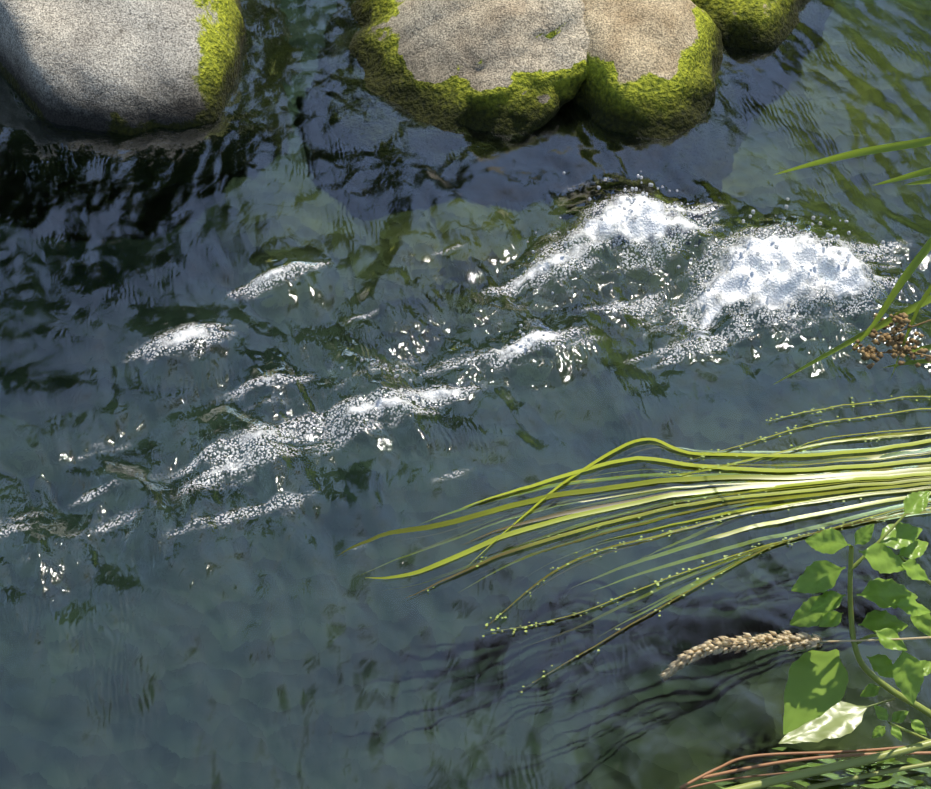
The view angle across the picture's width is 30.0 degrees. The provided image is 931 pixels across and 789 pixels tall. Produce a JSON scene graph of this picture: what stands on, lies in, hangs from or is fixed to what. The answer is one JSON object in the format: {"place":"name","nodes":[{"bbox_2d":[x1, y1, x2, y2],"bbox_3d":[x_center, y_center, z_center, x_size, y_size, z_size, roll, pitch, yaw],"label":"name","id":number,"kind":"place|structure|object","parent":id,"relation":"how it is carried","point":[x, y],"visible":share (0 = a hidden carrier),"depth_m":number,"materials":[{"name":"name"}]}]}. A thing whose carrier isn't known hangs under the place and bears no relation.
{"place":"outdoors","nodes":[
{"label":"outdoors","id":0,"kind":"place"},
{"bbox_2d":[0,0,930,788],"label":"water surface","id":1,"kind":"object","parent":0,"point":[202,486],"visible":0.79,"depth_m":2.17,"materials":[{"name":"blue liquid"}]},
{"bbox_2d":[340,171,906,422],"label":"spray droplets","id":2,"kind":"object","parent":1,"relation":"on","point":[828,235],"visible":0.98,"depth_m":2.34,"materials":[{"name":"white liquid"}]},
{"bbox_2d":[339,396,930,690],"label":"trailing grass","id":3,"kind":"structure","parent":1,"relation":"on","point":[883,476],"depth_m":2.08,"materials":[{"name":"green plant"}]},
{"bbox_2d":[427,392,929,692],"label":"seeds","id":4,"kind":"object","parent":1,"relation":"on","point":[657,584],"visible":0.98,"depth_m":2.03,"materials":[{"name":"green plant"}]},
{"bbox_2d":[680,746,930,788],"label":"dead stems","id":5,"kind":"object","parent":1,"relation":"on","point":[708,774],"visible":0.73,"depth_m":1.79,"materials":[{"name":"plant"}]},
{"bbox_2d":[723,739,930,788],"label":"grass blades","id":6,"kind":"object","parent":1,"relation":"on","point":[832,767],"visible":1,"depth_m":1.76,"materials":[{"name":"green plant"}]},
{"bbox_2d":[779,698,894,743],"bbox_3d":[0.385,0.329,1.820,0.122,0.054,0.043,-7,45,-7],"label":"leaf","id":7,"kind":"object","parent":1,"relation":"on","point":[839,719],"visible":0.88,"depth_m":1.83,"materials":[{"name":"plant"}]},
{"bbox_2d":[659,630,930,680],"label":"seed head grass","id":8,"kind":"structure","parent":0,"point":[697,653],"depth_m":1.72,"materials":[{"name":"beige plant"}]},
{"bbox_2d":[774,137,930,382],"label":"bank grass","id":9,"kind":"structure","parent":0,"point":[920,256],"depth_m":1.83,"materials":[{"name":"green plant"}]},
{"bbox_2d":[852,312,930,368],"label":"seed cluster","id":10,"kind":"object","parent":9,"relation":"on","point":[868,352],"visible":0.98,"depth_m":1.80,"materials":[{"name":"brown plant"}]},
{"bbox_2d":[783,491,930,740],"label":"broad plant","id":11,"kind":"object","parent":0,"point":[816,684],"depth_m":1.71,"materials":[{"name":"green plant"}]},
{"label":"stream bed ground","id":12,"kind":"structure","parent":0,"visible":0},
{"bbox_2d":[0,0,245,135],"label":"rock","id":13,"kind":"object","parent":12,"relation":"on","point":[128,67],"visible":0.25,"depth_m":2.60,"materials":[{"name":"grey stone"}]},
{"bbox_2d":[349,0,589,134],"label":"rock","id":14,"kind":"object","parent":12,"relation":"on","point":[508,67],"visible":0.44,"depth_m":2.60,"materials":[{"name":"beige stone"}]},
{"bbox_2d":[572,0,723,138],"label":"rock","id":15,"kind":"object","parent":12,"relation":"on","point":[653,65],"visible":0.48,"depth_m":2.59,"materials":[{"name":"beige stone"}]},
{"bbox_2d":[691,0,803,49],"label":"rock","id":16,"kind":"object","parent":12,"relation":"on","point":[760,24],"visible":0.1,"depth_m":2.74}
]}

